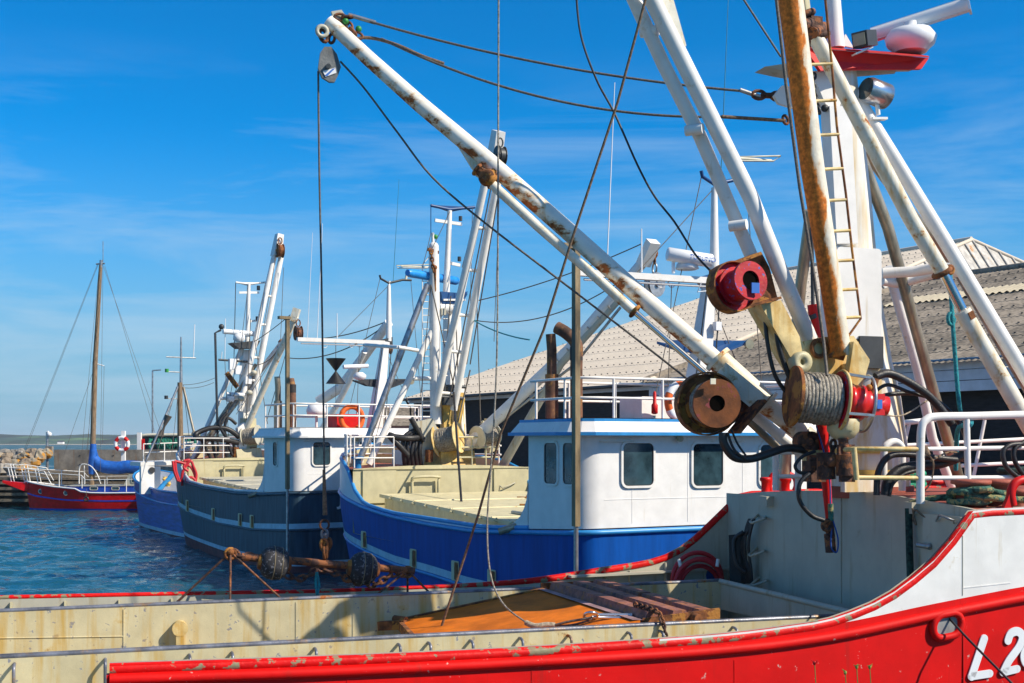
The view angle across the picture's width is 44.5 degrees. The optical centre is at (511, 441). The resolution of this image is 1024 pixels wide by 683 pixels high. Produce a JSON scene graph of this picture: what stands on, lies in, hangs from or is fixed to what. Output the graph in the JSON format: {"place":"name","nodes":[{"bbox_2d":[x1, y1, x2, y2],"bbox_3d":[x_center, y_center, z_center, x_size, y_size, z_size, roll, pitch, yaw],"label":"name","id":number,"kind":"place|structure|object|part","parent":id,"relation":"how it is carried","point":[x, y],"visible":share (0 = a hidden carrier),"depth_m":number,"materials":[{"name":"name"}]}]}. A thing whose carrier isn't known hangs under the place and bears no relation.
{"place":"outdoors","nodes":[
{"label":"outdoors","id":0,"kind":"place"},
{"bbox_2d":[0,444,136,444],"bbox_3d":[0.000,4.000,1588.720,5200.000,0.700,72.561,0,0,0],"label":"beach","id":1,"kind":"structure","parent":0,"point":[62,444],"depth_m":1569.92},
{"bbox_2d":[0,433,263,443],"bbox_3d":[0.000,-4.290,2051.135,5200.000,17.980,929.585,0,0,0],"label":"hills","id":2,"kind":"structure","parent":0,"point":[40,439],"depth_m":1678.98,"materials":[{"name":"green plant"}]},
{"bbox_2d":[115,465,172,480],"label":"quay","id":3,"kind":"structure","parent":0,"point":[166,467],"depth_m":84.25,"materials":[{"name":"concrete"}]},
{"bbox_2d":[137,433,144,449],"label":"post","id":4,"kind":"object","parent":3,"relation":"on","point":[140,441],"visible":0.43,"depth_m":98.75,"materials":[{"name":"white metal"}]},
{"bbox_2d":[152,369,160,432],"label":"street lamp","id":5,"kind":"object","parent":3,"relation":"on","point":[152,400],"visible":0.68,"depth_m":111.93,"materials":[{"name":"metal"}]},
{"bbox_2d":[142,433,199,449],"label":"net container","id":6,"kind":"object","parent":3,"relation":"on","point":[150,437],"visible":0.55,"depth_m":99.75,"materials":[{"name":"green metal"}]},
{"bbox_2d":[383,408,413,427],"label":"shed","id":7,"kind":"structure","parent":3,"relation":"on","point":[400,423],"depth_m":84.14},
{"bbox_2d":[403,236,1023,466],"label":"warehouse","id":8,"kind":"structure","parent":3,"relation":"on","point":[616,351],"depth_m":59.20,"materials":[{"name":"grey metal"}]},
{"bbox_2d":[642,262,1023,488],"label":"warehouse","id":9,"kind":"structure","parent":3,"relation":"on","point":[1002,286],"depth_m":38.85,"materials":[{"name":"grey metal"}]},
{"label":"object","id":10,"kind":"structure","parent":3,"relation":"on","visible":0},
{"bbox_2d":[0,449,10,452],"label":"rock","id":11,"kind":"object","parent":10,"relation":"on","point":[4,450],"visible":0.43,"depth_m":96.34,"materials":[{"name":"beige stone"}]},
{"bbox_2d":[16,448,24,454],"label":"rock","id":12,"kind":"object","parent":10,"relation":"on","point":[20,450],"visible":0.5,"depth_m":96.34,"materials":[{"name":"beige stone"}]},
{"bbox_2d":[25,448,36,452],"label":"rock","id":13,"kind":"object","parent":10,"relation":"on","point":[28,450],"visible":0.43,"depth_m":96.64,"materials":[{"name":"beige stone"}]},
{"bbox_2d":[43,448,53,458],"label":"rock","id":14,"kind":"object","parent":10,"relation":"on","point":[48,452],"visible":0.87,"depth_m":96.30,"materials":[{"name":"beige stone"}]},
{"bbox_2d":[54,450,176,469],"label":"sea wall","id":15,"kind":"structure","parent":10,"relation":"on","point":[70,460],"depth_m":97.00,"materials":[{"name":"concrete"}]},
{"bbox_2d":[0,445,354,594],"bbox_3d":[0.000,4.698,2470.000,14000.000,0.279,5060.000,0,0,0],"label":"water","id":16,"kind":"structure","parent":0,"point":[76,551],"depth_m":49.79,"materials":[{"name":"blue liquid"}]},
{"bbox_2d":[0,469,132,502],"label":"pier","id":17,"kind":"structure","parent":16,"relation":"in","point":[9,494],"depth_m":90.00,"materials":[{"name":"grey metal"}]},
{"bbox_2d":[0,463,6,474],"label":"rock","id":18,"kind":"object","parent":17,"relation":"on","point":[2,471],"visible":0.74,"depth_m":93.04,"materials":[{"name":"beige stone"}]},
{"bbox_2d":[0,457,10,463],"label":"rock","id":19,"kind":"object","parent":17,"relation":"on","point":[5,460],"visible":0.59,"depth_m":93.87,"materials":[{"name":"beige stone"}]},
{"bbox_2d":[0,452,13,458],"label":"rock","id":20,"kind":"object","parent":17,"relation":"on","point":[8,454],"visible":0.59,"depth_m":94.76,"materials":[{"name":"beige stone"}]},
{"bbox_2d":[3,464,17,474],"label":"rock","id":21,"kind":"object","parent":17,"relation":"on","point":[6,465],"visible":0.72,"depth_m":93.11,"materials":[{"name":"beige stone"}]},
{"bbox_2d":[11,459,19,463],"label":"rock","id":22,"kind":"object","parent":17,"relation":"on","point":[14,461],"visible":0.42,"depth_m":94.25,"materials":[{"name":"beige stone"}]},
{"bbox_2d":[14,462,28,472],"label":"rock","id":23,"kind":"object","parent":17,"relation":"on","point":[21,466],"visible":0.51,"depth_m":92.90,"materials":[{"name":"beige stone"}]},
{"bbox_2d":[20,458,30,464],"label":"rock","id":24,"kind":"object","parent":23,"relation":"on","point":[26,460],"visible":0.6,"depth_m":93.92,"materials":[{"name":"beige stone"}]},
{"bbox_2d":[16,452,29,459],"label":"rock","id":25,"kind":"object","parent":17,"relation":"on","point":[19,455],"visible":0.57,"depth_m":94.87,"materials":[{"name":"beige stone"}]},
{"bbox_2d":[28,451,34,458],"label":"rock","id":26,"kind":"object","parent":17,"relation":"on","point":[31,454],"visible":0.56,"depth_m":95.11,"materials":[{"name":"beige stone"}]},
{"bbox_2d":[26,466,38,470],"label":"rock","id":27,"kind":"object","parent":17,"relation":"on","point":[34,467],"visible":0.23,"depth_m":93.26,"materials":[{"name":"beige stone"}]},
{"bbox_2d":[29,457,40,465],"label":"rock","id":28,"kind":"object","parent":17,"relation":"on","point":[34,461],"visible":0.65,"depth_m":94.09,"materials":[{"name":"beige stone"}]},
{"bbox_2d":[34,449,45,462],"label":"rock","id":29,"kind":"object","parent":17,"relation":"on","point":[40,455],"visible":0.76,"depth_m":95.13,"materials":[{"name":"beige stone"}]},
{"bbox_2d":[45,431,53,468],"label":"street lamp","id":30,"kind":"object","parent":17,"relation":"on","point":[48,435],"visible":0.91,"depth_m":99.88,"materials":[{"name":"metal"}]},
{"bbox_2d":[117,431,125,460],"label":"lifebuoy post","id":31,"kind":"object","parent":17,"relation":"on","point":[123,445],"visible":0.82,"depth_m":90.17,"materials":[{"name":"white paint"}]},
{"bbox_2d":[114,436,129,451],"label":"lifebuoy","id":32,"kind":"object","parent":31,"relation":"hanging from","point":[116,440],"visible":1,"depth_m":89.89,"materials":[{"name":"white plastic"}]},
{"bbox_2d":[2,260,160,510],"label":"yacht","id":33,"kind":"object","parent":16,"relation":"on","point":[50,496],"visible":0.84,"depth_m":85.47,"materials":[{"name":"red paint"}]},
{"bbox_2d":[130,324,213,537],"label":"fishing boat","id":34,"kind":"object","parent":16,"relation":"on","point":[155,490],"visible":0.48,"depth_m":65.27,"materials":[{"name":"blue paint"}]},
{"bbox_2d":[176,185,429,573],"bbox_3d":[-9.419,-2.313,54.452,8.295,15.226,20.478,0,0,-29],"label":"fishing boat","id":35,"kind":"object","parent":16,"relation":"on","point":[243,494],"visible":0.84,"depth_m":47.85,"materials":[{"name":"blue paint"}]},
{"bbox_2d":[171,459,197,485],"bbox_3d":[-14.374,1.420,54.975,1.123,1.295,0.351,0,0,-16],"label":"hose","id":36,"kind":"object","parent":35,"relation":"hanging from","point":[186,463],"visible":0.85,"depth_m":54.94,"materials":[{"name":"red rubber"}]},
{"bbox_3d":[-13.954,1.400,56.110,1.100,1.000,0.060,0,0,-31],"label":"locker door","id":37,"kind":"part","parent":35,"relation":"part of","materials":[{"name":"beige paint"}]},
{"bbox_2d":[255,315,289,340],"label":"wire","id":38,"kind":"object","parent":35,"relation":"attached to","point":[270,330],"visible":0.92,"depth_m":57.31,"materials":[{"name":"metal"}]},
{"bbox_2d":[284,329,378,358],"bbox_3d":[-8.210,-4.440,57.180,5.963,1.254,0.050,0,0,34],"label":"wire","id":39,"kind":"object","parent":35,"relation":"attached to","point":[332,353],"visible":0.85,"depth_m":57.22,"materials":[{"name":"metal"}]},
{"bbox_2d":[326,343,345,383],"bbox_3d":[-7.314,-2.732,51.992,0.840,2.850,0.840,0,0,0],"label":"day shape","id":40,"kind":"object","parent":35,"relation":"hanging from","point":[335,363],"visible":0.95,"depth_m":51.80,"materials":[{"name":"black metal"}]},
{"bbox_2d":[338,405,364,427],"bbox_3d":[-5.806,-0.825,45.371,1.030,1.029,0.201,0,0,-31],"label":"lifebuoy","id":41,"kind":"object","parent":35,"relation":"attached to","point":[344,409],"visible":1,"depth_m":45.24,"materials":[{"name":"orange plastic"}]},
{"bbox_2d":[326,322,382,337],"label":"wire","id":42,"kind":"object","parent":35,"relation":"attached to","point":[355,332],"visible":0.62,"depth_m":56.65,"materials":[{"name":"metal"}]},
{"bbox_2d":[0,0,1023,682],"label":"fishing boat","id":43,"kind":"object","parent":16,"relation":"on","point":[834,588],"visible":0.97,"depth_m":15.49,"materials":[{"name":"red paint"}]},
{"bbox_2d":[317,71,332,559],"bbox_3d":[-2.643,-1.714,17.392,0.162,6.755,0.325,0,0,33],"label":"hoist line","id":44,"kind":"object","parent":43,"relation":"hanging from","point":[325,545],"visible":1,"depth_m":17.41,"materials":[{"name":"metal"}]},
{"bbox_2d":[177,545,428,600],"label":"dredge beam","id":45,"kind":"structure","parent":44,"relation":"hanging from","point":[274,562],"depth_m":17.39,"materials":[{"name":"metal"}]},
{"bbox_2d":[314,572,319,595],"bbox_3d":[-2.700,1.993,17.370,0.080,0.362,0.055,0,0,-18],"label":"rope end","id":46,"kind":"object","parent":45,"relation":"hanging from","point":[317,588],"visible":0.84,"depth_m":17.35,"materials":[{"name":"blue fabric"}]},
{"bbox_2d":[486,0,524,621],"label":"hoist line","id":47,"kind":"object","parent":43,"relation":"hanging from","point":[506,607],"visible":1,"depth_m":15.46,"materials":[{"name":"metal"}]},
{"bbox_2d":[340,61,686,378],"bbox_3d":[0.055,-2.924,16.659,5.003,4.632,0.134,0,0,15],"label":"hoist line","id":48,"kind":"object","parent":43,"relation":"attached to","point":[506,239],"visible":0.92,"depth_m":16.70,"materials":[{"name":"metal"}]},
{"bbox_2d":[441,0,646,625],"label":"hoist line","id":49,"kind":"object","parent":43,"relation":"hanging from","point":[558,282],"visible":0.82,"depth_m":14.95,"materials":[{"name":"brown metal"}]},
{"bbox_2d":[377,579,719,633],"bbox_3d":[0.306,2.258,15.785,3.437,0.589,3.590,0,0,-18],"label":"hatch cover","id":50,"kind":"object","parent":43,"relation":"on","point":[557,601],"visible":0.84,"depth_m":16.08,"materials":[{"name":"wood"}]},
{"bbox_2d":[524,611,632,627],"bbox_3d":[0.786,2.099,14.722,1.292,0.242,0.283,0,0,3],"label":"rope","id":51,"kind":"object","parent":50,"relation":"on","point":[585,618],"visible":0.93,"depth_m":14.74,"materials":[{"name":"white fabric"}]},
{"bbox_2d":[633,601,667,636],"bbox_3d":[1.598,2.332,14.577,0.085,0.854,0.776,0,0,-23],"label":"chain","id":52,"kind":"object","parent":50,"relation":"hanging from","point":[649,608],"visible":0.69,"depth_m":14.40,"materials":[{"name":"metal"}]},
{"bbox_2d":[576,0,710,270],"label":"hoist line","id":53,"kind":"object","parent":43,"relation":"hanging from","point":[640,171],"visible":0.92,"depth_m":16.13,"materials":[{"name":"black metal"}]},
{"bbox_2d":[670,550,723,580],"bbox_3d":[2.871,2.173,19.315,0.912,0.972,0.191,0,0,-18],"label":"hose","id":54,"kind":"object","parent":43,"relation":"hanging from","point":[682,572],"visible":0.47,"depth_m":19.29,"materials":[{"name":"red rubber"}]},
{"bbox_2d":[732,519,755,583],"bbox_3d":[3.520,1.656,18.862,0.424,1.000,0.208,0,0,38],"label":"cable bundle","id":55,"kind":"object","parent":43,"relation":"hanging from","point":[747,570],"visible":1,"depth_m":18.85,"materials":[{"name":"black rubber"}]},
{"bbox_2d":[743,0,780,56],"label":"hoist line","id":56,"kind":"object","parent":43,"relation":"attached to","point":[762,28],"visible":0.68,"depth_m":16.70,"materials":[{"name":"metal"}]},
{"bbox_2d":[905,508,913,576],"bbox_3d":[4.810,1.387,15.149,0.099,1.150,0.143,0,0,-23],"label":"rope","id":57,"kind":"object","parent":43,"relation":"hanging from","point":[909,544],"visible":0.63,"depth_m":15.12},
{"bbox_2d":[910,471,926,487],"bbox_3d":[5.872,0.587,18.595,0.592,0.298,0.439,0,0,0],"label":"rope","id":58,"kind":"object","parent":43,"relation":"on","point":[913,482],"visible":0.06,"depth_m":18.45,"materials":[{"name":"green fabric"}]},
{"bbox_2d":[912,508,925,524],"bbox_3d":[4.866,0.907,14.936,0.037,0.204,0.307,0,0,-22],"label":"line","id":59,"kind":"object","parent":43,"relation":"attached to","point":[913,516],"visible":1,"depth_m":15.02,"materials":[{"name":"black fabric"}]},
{"bbox_2d":[925,446,962,490],"bbox_3d":[5.360,0.362,15.435,0.204,0.613,1.442,0,0,41],"label":"line","id":60,"kind":"object","parent":43,"relation":"attached to","point":[927,452],"visible":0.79,"depth_m":14.91,"materials":[{"name":"brown"}]},
{"bbox_2d":[946,275,973,470],"bbox_3d":[5.640,-0.957,15.790,0.239,2.691,1.450,0,0,15],"label":"rope","id":61,"kind":"object","parent":43,"relation":"hanging from","point":[950,319],"visible":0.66,"depth_m":16.32,"materials":[{"name":"blue fabric"}]},
{"bbox_2d":[908,484,1023,505],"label":"rope","id":62,"kind":"object","parent":43,"relation":"attached to","point":[983,495],"visible":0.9,"depth_m":14.50,"materials":[{"name":"green fabric"}]},
{"bbox_2d":[949,618,1012,682],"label":"mooring line","id":63,"kind":"object","parent":43,"relation":"attached to","point":[982,653],"visible":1,"depth_m":13.18,"materials":[{"name":"black fabric"}]},
{"bbox_2d":[996,467,1023,484],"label":"rope","id":64,"kind":"object","parent":43,"relation":"on","point":[1001,470],"visible":0.21,"depth_m":18.80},
{"bbox_2d":[338,0,815,587],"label":"fishing boat","id":65,"kind":"object","parent":16,"relation":"on","point":[634,482],"visible":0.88,"depth_m":29.04,"materials":[{"name":"blue paint"}]},
{"bbox_3d":[-4.072,1.400,38.449,1.100,1.000,0.060,0,0,-28],"label":"locker door","id":66,"kind":"part","parent":65,"relation":"part of","materials":[{"name":"beige paint"}]},
{"bbox_2d":[430,284,453,384],"bbox_3d":[-2.207,-3.277,40.156,0.897,3.443,0.040,0,0,-28],"label":"wire","id":67,"kind":"object","parent":65,"relation":"attached to","point":[440,328],"visible":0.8,"depth_m":40.09,"materials":[{"name":"metal"}]},
{"bbox_2d":[453,392,462,501],"bbox_3d":[-1.635,0.248,37.685,0.070,3.635,4.688,0,0,-6],"label":"wire","id":68,"kind":"object","parent":65,"relation":"attached to","point":[457,448],"visible":0.91,"depth_m":37.71,"materials":[{"name":"black metal"}]},
{"bbox_2d":[457,370,470,422],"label":"wire","id":69,"kind":"object","parent":65,"relation":"attached to","point":[463,396],"visible":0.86,"depth_m":40.37,"materials":[{"name":"metal"}]},
{"bbox_2d":[449,190,490,398],"bbox_3d":[-1.190,-5.088,38.771,0.044,7.479,2.488,0,0,-40],"label":"wire","id":70,"kind":"object","parent":65,"relation":"attached to","point":[470,294],"visible":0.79,"depth_m":38.89,"materials":[{"name":"metal"}]},
{"bbox_2d":[470,201,496,363],"bbox_3d":[-0.888,-4.910,39.045,0.044,4.933,2.036,0,0,-26],"label":"wire","id":71,"kind":"object","parent":65,"relation":"attached to","point":[483,283],"visible":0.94,"depth_m":39.04,"materials":[{"name":"metal"}]},
{"bbox_2d":[474,320,529,339],"bbox_3d":[-0.429,-3.240,35.892,0.040,1.364,8.326,0,0,-12],"label":"wire","id":72,"kind":"object","parent":65,"relation":"attached to","point":[501,332],"visible":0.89,"depth_m":35.05,"materials":[{"name":"grey metal"}]},
{"bbox_3d":[-0.056,1.400,40.587,1.200,1.000,0.060,0,0,-28],"label":"locker door","id":73,"kind":"part","parent":65,"relation":"part of","materials":[{"name":"beige paint"}]},
{"bbox_2d":[475,285,614,322],"bbox_3d":[1.236,-4.477,39.550,5.481,1.344,0.036,0,0,27],"label":"wire","id":74,"kind":"object","parent":65,"relation":"attached to","point":[543,316],"visible":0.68,"depth_m":39.73,"materials":[{"name":"metal"}]},
{"bbox_2d":[479,244,640,300],"bbox_3d":[1.434,-5.308,39.544,5.721,1.474,0.036,0,0,27],"label":"wire","id":75,"kind":"object","parent":65,"relation":"attached to","point":[554,278],"visible":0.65,"depth_m":39.76,"materials":[{"name":"metal"}]},
{"bbox_2d":[651,391,657,418],"bbox_3d":[3.060,-0.773,26.873,0.140,0.607,0.140,0,0,0],"label":"rescue light","id":76,"kind":"object","parent":65,"relation":"on","point":[654,407],"visible":1,"depth_m":26.84,"materials":[{"name":"red paint"}]},
{"bbox_2d":[664,381,682,418],"bbox_3d":[3.745,-0.861,27.419,0.969,0.968,0.180,0,0,-28],"label":"lifebuoy","id":77,"kind":"object","parent":65,"relation":"attached to","point":[672,388],"visible":0.4,"depth_m":27.20,"materials":[{"name":"white plastic"}]},
{"bbox_2d":[0,0,1023,435],"label":"sky","id":78,"kind":"structure","parent":0,"point":[169,144],"materials":[{"name":"blue"}]},
{"bbox_2d":[811,660,817,682],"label":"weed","id":79,"kind":"object","parent":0,"point":[814,663],"visible":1,"depth_m":5.20,"materials":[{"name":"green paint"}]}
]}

